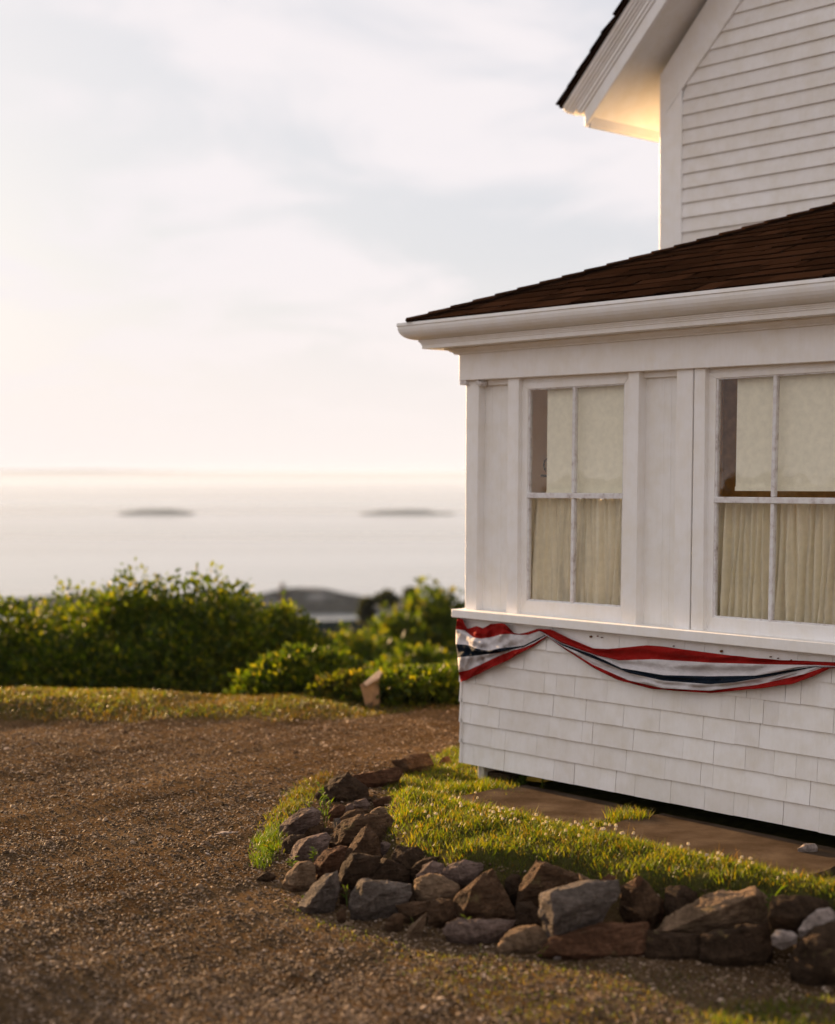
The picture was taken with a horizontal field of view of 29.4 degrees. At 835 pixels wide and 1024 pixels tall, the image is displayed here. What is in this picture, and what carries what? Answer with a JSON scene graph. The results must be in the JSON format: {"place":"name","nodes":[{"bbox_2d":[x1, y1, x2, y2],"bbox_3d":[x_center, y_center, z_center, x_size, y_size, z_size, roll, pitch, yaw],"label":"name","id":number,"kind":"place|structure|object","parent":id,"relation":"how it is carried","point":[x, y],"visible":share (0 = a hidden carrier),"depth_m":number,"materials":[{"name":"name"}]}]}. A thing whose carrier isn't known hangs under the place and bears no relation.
{"place":"outdoors","nodes":[
{"label":"outdoors","id":0,"kind":"place"},
{"bbox_2d":[0,587,402,613],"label":"headland","id":1,"kind":"structure","parent":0,"point":[318,600],"depth_m":364.84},
{"bbox_2d":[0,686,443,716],"bbox_3d":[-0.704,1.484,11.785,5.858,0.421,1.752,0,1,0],"label":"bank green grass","id":2,"kind":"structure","parent":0,"point":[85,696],"depth_m":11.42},
{"bbox_2d":[0,684,459,723],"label":"bank grass","id":3,"kind":"structure","parent":0,"point":[202,699],"depth_m":11.32,"materials":[{"name":"plant"}]},
{"bbox_2d":[0,479,549,631],"bbox_3d":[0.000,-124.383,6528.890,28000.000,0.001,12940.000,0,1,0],"label":"sea","id":4,"kind":"structure","parent":0,"point":[268,535],"depth_m":833.61,"materials":[{"name":"grey liquid"}]},
{"bbox_2d":[119,509,193,514],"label":"islet","id":5,"kind":"object","parent":4,"relation":"on","point":[159,512],"visible":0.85,"depth_m":1230.80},
{"bbox_2d":[360,510,453,514],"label":"islet","id":6,"kind":"object","parent":4,"relation":"in","point":[405,512],"visible":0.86,"depth_m":1230.63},
{"bbox_2d":[264,770,332,820],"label":"grass","id":7,"kind":"structure","parent":0,"point":[317,777],"depth_m":8.49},
{"bbox_2d":[0,0,659,472],"label":"sky","id":8,"kind":"structure","parent":0,"point":[220,220],"materials":[{"name":"white"}]},
{"bbox_2d":[310,619,378,644],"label":"hill","id":9,"kind":"structure","parent":0,"point":[323,626],"depth_m":61.15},
{"bbox_2d":[0,688,834,1023],"bbox_3d":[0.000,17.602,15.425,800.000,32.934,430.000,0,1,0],"label":"ground","id":10,"kind":"structure","parent":0,"point":[696,879],"depth_m":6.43,"materials":[{"name":"gravel"}]},
{"bbox_2d":[0,593,78,688],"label":"shrub","id":11,"kind":"object","parent":10,"relation":"on","point":[12,628],"visible":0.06,"depth_m":14.32,"materials":[{"name":"green plant"}]},
{"bbox_2d":[0,610,131,690],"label":"shrub","id":12,"kind":"object","parent":10,"relation":"on","point":[57,667],"visible":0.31,"depth_m":13.84,"materials":[{"name":"green plant"}]},
{"bbox_2d":[21,576,120,647],"bbox_3d":[-3.321,1.746,15.184,2.088,2.292,1.864,1,1,23],"label":"shrub","id":13,"kind":"object","parent":10,"relation":"on","point":[60,610],"depth_m":15.15,"materials":[{"name":"green plant"}]},
{"bbox_2d":[29,557,199,678],"bbox_3d":[-2.559,1.666,14.827,2.346,2.491,1.864,0,1,0],"label":"shrub","id":14,"kind":"object","parent":10,"relation":"on","point":[112,611],"visible":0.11,"depth_m":14.47,"materials":[{"name":"green plant"}]},
{"bbox_2d":[83,610,250,695],"bbox_3d":[-2.167,1.765,14.239,2.094,1.762,1.690,0,1,0],"label":"shrub","id":15,"kind":"object","parent":10,"relation":"on","point":[145,659],"visible":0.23,"depth_m":13.79,"materials":[{"name":"green plant"}]},
{"bbox_2d":[93,560,317,695],"bbox_3d":[-1.866,1.634,14.427,2.311,2.389,1.884,0,1,0],"label":"shrub","id":16,"kind":"object","parent":10,"relation":"on","point":[235,618],"visible":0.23,"depth_m":14.09,"materials":[{"name":"green plant"}]},
{"bbox_2d":[256,872,276,881],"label":"rock","id":17,"kind":"object","parent":10,"relation":"on","point":[266,876],"visible":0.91,"depth_m":6.66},
{"bbox_2d":[247,821,285,868],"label":"grass","id":18,"kind":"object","parent":10,"relation":"on","point":[265,839],"visible":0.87,"depth_m":7.18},
{"bbox_2d":[227,589,333,656],"bbox_3d":[-1.368,1.730,14.613,1.531,2.072,1.286,0,1,0],"label":"shrub","id":19,"kind":"object","parent":10,"relation":"on","point":[284,609],"visible":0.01,"depth_m":14.50,"materials":[{"name":"green plant"}]},
{"bbox_2d":[274,583,290,605],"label":"utility pole","id":20,"kind":"object","parent":10,"relation":"on","point":[282,587],"visible":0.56,"depth_m":90.08,"materials":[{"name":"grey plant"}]},
{"bbox_2d":[250,777,318,866],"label":"edge grass","id":21,"kind":"structure","parent":10,"relation":"on","point":[280,808],"depth_m":7.91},
{"bbox_2d":[221,641,366,696],"bbox_3d":[-0.909,1.417,12.515,1.277,0.807,1.005,0,1,0],"label":"shrub","id":22,"kind":"object","parent":10,"relation":"on","point":[294,668],"visible":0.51,"depth_m":12.33,"materials":[{"name":"green plant"}]},
{"bbox_2d":[282,834,305,853],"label":"rock","id":23,"kind":"object","parent":10,"relation":"on","point":[289,842],"visible":0.42,"depth_m":7.09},
{"bbox_2d":[282,861,315,890],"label":"rock","id":24,"kind":"object","parent":10,"relation":"on","point":[300,875],"visible":0.82,"depth_m":6.53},
{"bbox_2d":[278,807,320,835],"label":"rock","id":25,"kind":"object","parent":10,"relation":"on","point":[301,821],"visible":0.75,"depth_m":7.45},
{"bbox_2d":[257,602,341,651],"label":"shrub","id":26,"kind":"object","parent":10,"relation":"on","point":[311,627],"visible":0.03,"depth_m":14.59,"materials":[{"name":"green plant"}]},
{"bbox_2d":[289,832,331,861],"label":"rock","id":27,"kind":"object","parent":10,"relation":"on","point":[302,848],"visible":0.64,"depth_m":6.95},
{"bbox_2d":[304,823,324,835],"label":"rock","id":28,"kind":"object","parent":10,"relation":"on","point":[313,830],"visible":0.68,"depth_m":7.47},
{"bbox_2d":[298,871,339,913],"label":"rock","id":29,"kind":"object","parent":10,"relation":"on","point":[321,895],"visible":0.89,"depth_m":6.22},
{"bbox_2d":[317,782,330,805],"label":"weed","id":30,"kind":"object","parent":10,"relation":"on","point":[324,797],"visible":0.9,"depth_m":8.05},
{"bbox_2d":[317,795,333,825],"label":"weed","id":31,"kind":"object","parent":10,"relation":"on","point":[325,809],"visible":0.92,"depth_m":7.56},
{"bbox_2d":[320,827,332,833],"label":"rock","id":32,"kind":"object","parent":10,"relation":"on","point":[327,830],"visible":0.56,"depth_m":7.47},
{"bbox_2d":[313,845,347,880],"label":"rock","id":33,"kind":"object","parent":10,"relation":"on","point":[330,860],"visible":0.69,"depth_m":6.65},
{"bbox_2d":[328,804,345,821],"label":"rock","id":34,"kind":"object","parent":10,"relation":"on","point":[337,811],"visible":0.81,"depth_m":7.75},
{"bbox_2d":[304,667,373,701],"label":"shrub","id":35,"kind":"object","parent":10,"relation":"on","point":[326,686],"visible":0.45,"depth_m":11.81,"materials":[{"name":"green plant"}]},
{"bbox_2d":[336,908,345,922],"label":"rock","id":36,"kind":"object","parent":10,"relation":"on","point":[341,915],"visible":0.99,"depth_m":6.09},
{"bbox_2d":[315,772,371,801],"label":"rock","id":37,"kind":"object","parent":10,"relation":"on","point":[347,787],"visible":0.69,"depth_m":8.21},
{"bbox_2d":[340,885,349,904],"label":"weed","id":38,"kind":"object","parent":10,"relation":"on","point":[342,898],"visible":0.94,"depth_m":6.37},
{"bbox_2d":[345,803,353,812],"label":"rock","id":39,"kind":"object","parent":10,"relation":"on","point":[349,806],"visible":0.65,"depth_m":7.90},
{"bbox_2d":[340,809,371,820],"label":"rock","id":40,"kind":"object","parent":10,"relation":"on","point":[350,813],"visible":0.51,"depth_m":7.67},
{"bbox_2d":[338,853,380,896],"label":"rock","id":41,"kind":"object","parent":10,"relation":"on","point":[355,868],"visible":0.76,"depth_m":6.45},
{"bbox_2d":[328,813,392,847],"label":"rock","id":42,"kind":"object","parent":10,"relation":"on","point":[347,831],"visible":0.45,"depth_m":7.10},
{"bbox_2d":[354,798,369,808],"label":"rock","id":43,"kind":"object","parent":10,"relation":"on","point":[364,803],"visible":0.75,"depth_m":7.96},
{"bbox_2d":[344,824,381,860],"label":"rock","id":44,"kind":"object","parent":10,"relation":"on","point":[366,840],"visible":0.6,"depth_m":6.88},
{"bbox_2d":[332,620,394,669],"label":"shrub","id":45,"kind":"object","parent":10,"relation":"on","point":[361,648],"visible":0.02,"depth_m":19.47,"materials":[{"name":"green plant"}]},
{"bbox_2d":[355,595,376,632],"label":"tree","id":46,"kind":"object","parent":10,"relation":"on","point":[365,609],"visible":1,"depth_m":59.94,"materials":[{"name":"green plant"}]},
{"bbox_2d":[360,670,381,707],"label":"rock","id":47,"kind":"object","parent":10,"relation":"on","point":[370,689],"visible":0.79,"depth_m":11.53,"materials":[{"name":"brown stone"}]},
{"bbox_2d":[353,766,402,787],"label":"rock","id":48,"kind":"object","parent":10,"relation":"on","point":[372,779],"visible":0.79,"depth_m":8.67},
{"bbox_2d":[370,806,388,813],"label":"rock","id":49,"kind":"object","parent":10,"relation":"on","point":[382,810],"visible":0.43,"depth_m":7.63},
{"bbox_2d":[348,878,411,920],"bbox_3d":[-0.143,1.519,6.189,0.246,0.206,0.237,0,1,0],"label":"rock","id":50,"kind":"object","parent":10,"relation":"on","point":[369,899],"visible":0.88,"depth_m":6.11,"materials":[{"name":"stone"}]},
{"bbox_2d":[372,795,394,807],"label":"rock","id":51,"kind":"object","parent":10,"relation":"on","point":[382,801],"visible":0.59,"depth_m":8.06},
{"bbox_2d":[381,841,390,855],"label":"rock","id":52,"kind":"object","parent":10,"relation":"on","point":[385,846],"visible":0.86,"depth_m":6.93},
{"bbox_2d":[371,588,402,610],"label":"tree","id":53,"kind":"object","parent":10,"relation":"on","point":[389,596],"visible":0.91,"depth_m":59.82,"materials":[{"name":"green plant"}]},
{"bbox_2d":[372,858,409,883],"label":"rock","id":54,"kind":"object","parent":10,"relation":"on","point":[390,870],"visible":0.6,"depth_m":6.50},
{"bbox_2d":[385,913,404,932],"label":"rock","id":55,"kind":"object","parent":10,"relation":"on","point":[393,922],"visible":0.98,"depth_m":5.97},
{"bbox_2d":[362,601,431,653],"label":"shrub","id":56,"kind":"object","parent":10,"relation":"on","point":[398,625],"visible":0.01,"depth_m":23.51,"materials":[{"name":"green plant"}]},
{"bbox_2d":[340,662,459,708],"bbox_3d":[0.002,1.355,11.781,1.304,0.506,1.071,0,1,0],"label":"shrub","id":57,"kind":"object","parent":10,"relation":"on","point":[399,684],"visible":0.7,"depth_m":11.52,"materials":[{"name":"green plant"}]},
{"bbox_2d":[391,845,425,877],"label":"rock","id":58,"kind":"object","parent":10,"relation":"on","point":[407,858],"visible":0.55,"depth_m":6.57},
{"bbox_2d":[361,630,457,672],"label":"shrub","id":59,"kind":"object","parent":10,"relation":"on","point":[427,655],"visible":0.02,"depth_m":16.49,"materials":[{"name":"green plant"}]},
{"bbox_2d":[401,586,421,603],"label":"tree","id":60,"kind":"object","parent":10,"relation":"on","point":[406,591],"visible":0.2,"depth_m":54.92,"materials":[{"name":"green plant"}]},
{"bbox_2d":[391,753,433,773],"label":"rock","id":61,"kind":"object","parent":10,"relation":"on","point":[418,761],"visible":0.85,"depth_m":9.11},
{"bbox_2d":[396,901,430,923],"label":"rock","id":62,"kind":"object","parent":10,"relation":"on","point":[415,910],"visible":0.77,"depth_m":6.08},
{"bbox_2d":[407,913,426,938],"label":"rock","id":63,"kind":"object","parent":10,"relation":"on","point":[416,929],"visible":0.94,"depth_m":5.89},
{"bbox_2d":[410,857,439,879],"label":"rock","id":64,"kind":"object","parent":10,"relation":"on","point":[415,869],"visible":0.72,"depth_m":6.47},
{"bbox_2d":[387,574,464,659],"bbox_3d":[0.219,3.013,25.076,2.964,4.067,2.360,0,1,0],"label":"shrub","id":65,"kind":"object","parent":10,"relation":"on","point":[436,618],"visible":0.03,"depth_m":24.68,"materials":[{"name":"green plant"}]},
{"bbox_2d":[416,860,444,877],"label":"rock","id":66,"kind":"object","parent":10,"relation":"on","point":[433,867],"visible":0.52,"depth_m":6.38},
{"bbox_2d":[413,873,459,902],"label":"rock","id":67,"kind":"object","parent":10,"relation":"on","point":[431,887],"visible":0.75,"depth_m":6.20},
{"bbox_2d":[427,898,456,927],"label":"rock","id":68,"kind":"object","parent":10,"relation":"on","point":[441,912],"visible":0.84,"depth_m":6.02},
{"bbox_2d":[437,756,451,765],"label":"rock","id":69,"kind":"object","parent":10,"relation":"on","point":[444,758],"visible":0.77,"depth_m":9.34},
{"bbox_2d":[438,658,458,701],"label":"shrub","id":70,"kind":"object","parent":10,"relation":"on","point":[454,663],"visible":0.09,"depth_m":11.94,"materials":[{"name":"green plant"}]},
{"bbox_2d":[433,779,477,790],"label":"grass tuft","id":71,"kind":"object","parent":10,"relation":"on","point":[451,784],"visible":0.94,"depth_m":8.59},
{"bbox_2d":[442,859,483,888],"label":"rock","id":72,"kind":"object","parent":10,"relation":"on","point":[463,873],"visible":0.76,"depth_m":6.32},
{"bbox_2d":[442,918,515,944],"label":"rock","id":73,"kind":"object","parent":10,"relation":"on","point":[471,931],"visible":0.92,"depth_m":5.82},
{"bbox_2d":[453,869,514,926],"bbox_3d":[0.243,1.500,6.107,0.248,0.266,0.250,0,1,-20],"label":"rock","id":74,"kind":"object","parent":10,"relation":"on","point":[483,895],"visible":0.7,"depth_m":6.01,"materials":[{"name":"stone"}]},
{"bbox_2d":[474,774,522,791],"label":"grass tuft","id":75,"kind":"object","parent":10,"relation":"on","point":[496,784],"visible":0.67,"depth_m":8.54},
{"bbox_2d":[497,941,513,953],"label":"rock","id":76,"kind":"object","parent":10,"relation":"on","point":[504,947],"visible":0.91,"depth_m":5.66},
{"bbox_2d":[505,874,520,907],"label":"rock","id":77,"kind":"object","parent":10,"relation":"on","point":[512,882],"visible":0.66,"depth_m":6.21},
{"bbox_2d":[516,774,530,784],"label":"weed","id":78,"kind":"object","parent":10,"relation":"on","point":[522,780],"visible":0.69,"depth_m":8.60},
{"bbox_2d":[500,925,548,952],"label":"rock","id":79,"kind":"object","parent":10,"relation":"on","point":[526,939],"visible":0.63,"depth_m":5.67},
{"bbox_2d":[514,901,542,926],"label":"rock","id":80,"kind":"object","parent":10,"relation":"on","point":[526,913],"visible":0.59,"depth_m":5.98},
{"bbox_2d":[515,860,579,907],"bbox_3d":[0.512,1.463,6.168,0.277,0.239,0.288,0,1,0],"label":"rock","id":81,"kind":"object","parent":10,"relation":"on","point":[539,877],"visible":0.58,"depth_m":6.08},
{"bbox_2d":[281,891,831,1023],"bbox_3d":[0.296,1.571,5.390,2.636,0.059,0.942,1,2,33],"label":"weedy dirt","id":82,"kind":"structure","parent":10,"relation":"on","point":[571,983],"depth_m":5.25,"materials":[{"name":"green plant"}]},
{"bbox_2d":[537,922,648,959],"bbox_3d":[0.625,1.540,5.675,0.413,0.181,0.258,0,1,0],"label":"rock","id":83,"kind":"object","parent":10,"relation":"on","point":[604,939],"visible":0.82,"depth_m":5.58,"materials":[{"name":"stone"}]},
{"bbox_2d":[538,879,620,937],"bbox_3d":[0.582,1.454,5.748,0.305,0.268,0.316,0,1,0],"label":"rock","id":84,"kind":"object","parent":83,"relation":"on","point":[568,908],"visible":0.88,"depth_m":5.65,"materials":[{"name":"stone"}]},
{"bbox_2d":[578,818,614,828],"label":"grass tuft","id":85,"kind":"object","parent":10,"relation":"on","point":[597,824],"visible":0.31,"depth_m":7.61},
{"bbox_2d":[368,936,828,1023],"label":"weedy dirt dry","id":86,"kind":"object","parent":10,"relation":"on","point":[585,993],"visible":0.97,"depth_m":5.23,"materials":[{"name":"brown plant"}]},
{"bbox_2d":[382,744,834,909],"bbox_3d":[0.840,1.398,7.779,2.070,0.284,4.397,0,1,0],"label":"lawn grass","id":87,"kind":"structure","parent":10,"relation":"on","point":[775,872],"depth_m":6.59,"materials":[{"name":"plant"}]},
{"bbox_2d":[396,0,834,835],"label":"house","id":88,"kind":"structure","parent":10,"relation":"on","point":[728,106],"depth_m":8.21,"materials":[{"name":"white paint"}]},
{"bbox_2d":[456,618,547,680],"bbox_3d":[0.433,0.769,8.594,0.158,0.350,0.729,-1,2,-33],"label":"bunting","id":89,"kind":"object","parent":88,"relation":"attached to","point":[481,650],"visible":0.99,"depth_m":8.65,"materials":[{"name":"multicoloured fabric"}]},
{"bbox_2d":[531,498,580,601],"bbox_3d":[0.741,0.215,8.471,0.085,0.588,0.376,-1,2,-44],"label":"curtain","id":90,"kind":"object","parent":88,"relation":"hanging from","point":[550,548],"visible":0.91,"depth_m":8.46,"materials":[{"name":"fabric"}]},
{"bbox_2d":[507,372,645,623],"bbox_3d":[0.828,-0.072,8.285,0.106,1.288,0.923,-1,2,-42],"label":"window","id":91,"kind":"structure","parent":88,"relation":"in","point":[520,495],"depth_m":8.27,"materials":[{"name":"white paint"}]},
{"bbox_2d":[546,385,623,492],"bbox_3d":[0.907,-0.413,8.235,0.008,0.656,0.659,-1,2,-42],"label":"roller shade","id":92,"kind":"object","parent":88,"relation":"attached to","point":[600,436],"visible":0.71,"depth_m":8.26,"materials":[{"name":"fabric"}]},
{"bbox_2d":[577,499,621,604],"bbox_3d":[0.989,0.219,8.195,0.090,0.587,0.397,-1,2,-40],"label":"curtain","id":93,"kind":"object","parent":88,"relation":"hanging from","point":[599,574],"visible":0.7,"depth_m":8.24,"materials":[{"name":"fabric"}]},
{"bbox_2d":[538,629,834,692],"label":"bunting","id":94,"kind":"object","parent":88,"relation":"hanging from","point":[661,668],"visible":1,"depth_m":7.64,"materials":[{"name":"multicoloured fabric"}]},
{"bbox_2d":[717,503,779,618],"bbox_3d":[1.566,0.243,7.539,0.090,0.592,0.380,-1,2,-42],"label":"curtain","id":95,"kind":"object","parent":88,"relation":"hanging from","point":[743,559],"visible":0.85,"depth_m":7.54,"materials":[{"name":"fabric"}]},
{"bbox_2d":[691,367,834,640],"bbox_3d":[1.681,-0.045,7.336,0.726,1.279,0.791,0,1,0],"label":"window","id":96,"kind":"structure","parent":88,"relation":"in","point":[707,390],"depth_m":7.59,"materials":[{"name":"white paint"}]},
{"bbox_2d":[735,373,834,490],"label":"roller shade","id":97,"kind":"object","parent":88,"relation":"attached to","point":[806,452],"visible":0.83,"depth_m":7.34,"materials":[{"name":"fabric"}]},
{"bbox_2d":[774,504,834,624],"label":"curtain","id":98,"kind":"object","parent":88,"relation":"hanging from","point":[805,592],"visible":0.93,"depth_m":7.29,"materials":[{"name":"fabric"}]},
{"bbox_2d":[602,804,654,822],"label":"grass tuft","id":99,"kind":"object","parent":10,"relation":"on","point":[623,815],"visible":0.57,"depth_m":7.72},
{"bbox_2d":[619,876,661,929],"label":"rock","id":100,"kind":"object","parent":10,"relation":"on","point":[642,902],"visible":0.84,"depth_m":5.84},
{"bbox_2d":[600,874,616,880],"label":"rock","id":101,"kind":"object","parent":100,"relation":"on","point":[609,877],"visible":0.38,"depth_m":5.94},
{"bbox_2d":[632,875,642,887],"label":"rock","id":102,"kind":"object","parent":100,"relation":"on","point":[638,881],"visible":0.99,"depth_m":5.86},
{"bbox_2d":[656,899,663,922],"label":"rock","id":103,"kind":"object","parent":10,"relation":"on","point":[660,917],"visible":0.33,"depth_m":5.91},
{"bbox_2d":[645,930,700,960],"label":"rock","id":104,"kind":"object","parent":10,"relation":"on","point":[670,946],"visible":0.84,"depth_m":5.57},
{"bbox_2d":[664,885,696,915],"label":"rock","id":105,"kind":"object","parent":10,"relation":"on","point":[677,897],"visible":0.69,"depth_m":5.83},
{"bbox_2d":[699,922,774,966],"bbox_3d":[1.118,1.538,5.605,0.274,0.195,0.243,0,1,0],"label":"rock","id":106,"kind":"object","parent":10,"relation":"on","point":[743,945],"visible":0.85,"depth_m":5.53,"materials":[{"name":"stone"}]},
{"bbox_2d":[654,886,769,933],"bbox_3d":[1.062,1.483,5.833,0.473,0.246,0.289,0,1,-8],"label":"rock","id":107,"kind":"object","parent":106,"relation":"on","point":[719,909],"visible":0.75,"depth_m":5.72,"materials":[{"name":"stone"}]},
{"bbox_2d":[685,987,834,1023],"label":"dry grass","id":108,"kind":"structure","parent":10,"relation":"on","point":[764,1016],"depth_m":5.00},
{"bbox_2d":[761,884,788,909],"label":"weed","id":109,"kind":"object","parent":10,"relation":"on","point":[779,890],"visible":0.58,"depth_m":5.76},
{"bbox_2d":[788,921,834,985],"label":"rock","id":110,"kind":"object","parent":10,"relation":"on","point":[812,962],"visible":0.87,"depth_m":5.33,"materials":[{"name":"stone"}]},
{"bbox_2d":[771,930,797,949],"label":"rock","id":111,"kind":"object","parent":110,"relation":"on","point":[782,939],"visible":1,"depth_m":5.43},
{"bbox_2d":[768,895,828,933],"bbox_3d":[1.324,1.397,5.543,0.229,0.137,0.171,0,1,0],"label":"rock","id":112,"kind":"object","parent":110,"relation":"on","point":[789,912],"visible":0.82,"depth_m":5.49,"materials":[{"name":"stone"}]},
{"bbox_2d":[798,907,834,939],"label":"rock","id":113,"kind":"object","parent":110,"relation":"on","point":[817,917],"visible":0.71,"depth_m":5.44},
{"bbox_2d":[453,784,650,828],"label":"path","id":114,"kind":"structure","parent":0,"point":[564,807],"depth_m":8.07,"materials":[{"name":"dirt"}]},
{"bbox_2d":[588,813,834,878],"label":"path","id":115,"kind":"structure","parent":0,"point":[707,837],"depth_m":7.19,"materials":[{"name":"soil"}]},
{"bbox_2d":[797,843,817,851],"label":"rock","id":116,"kind":"object","parent":115,"relation":"on","point":[809,847],"visible":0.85,"depth_m":7.00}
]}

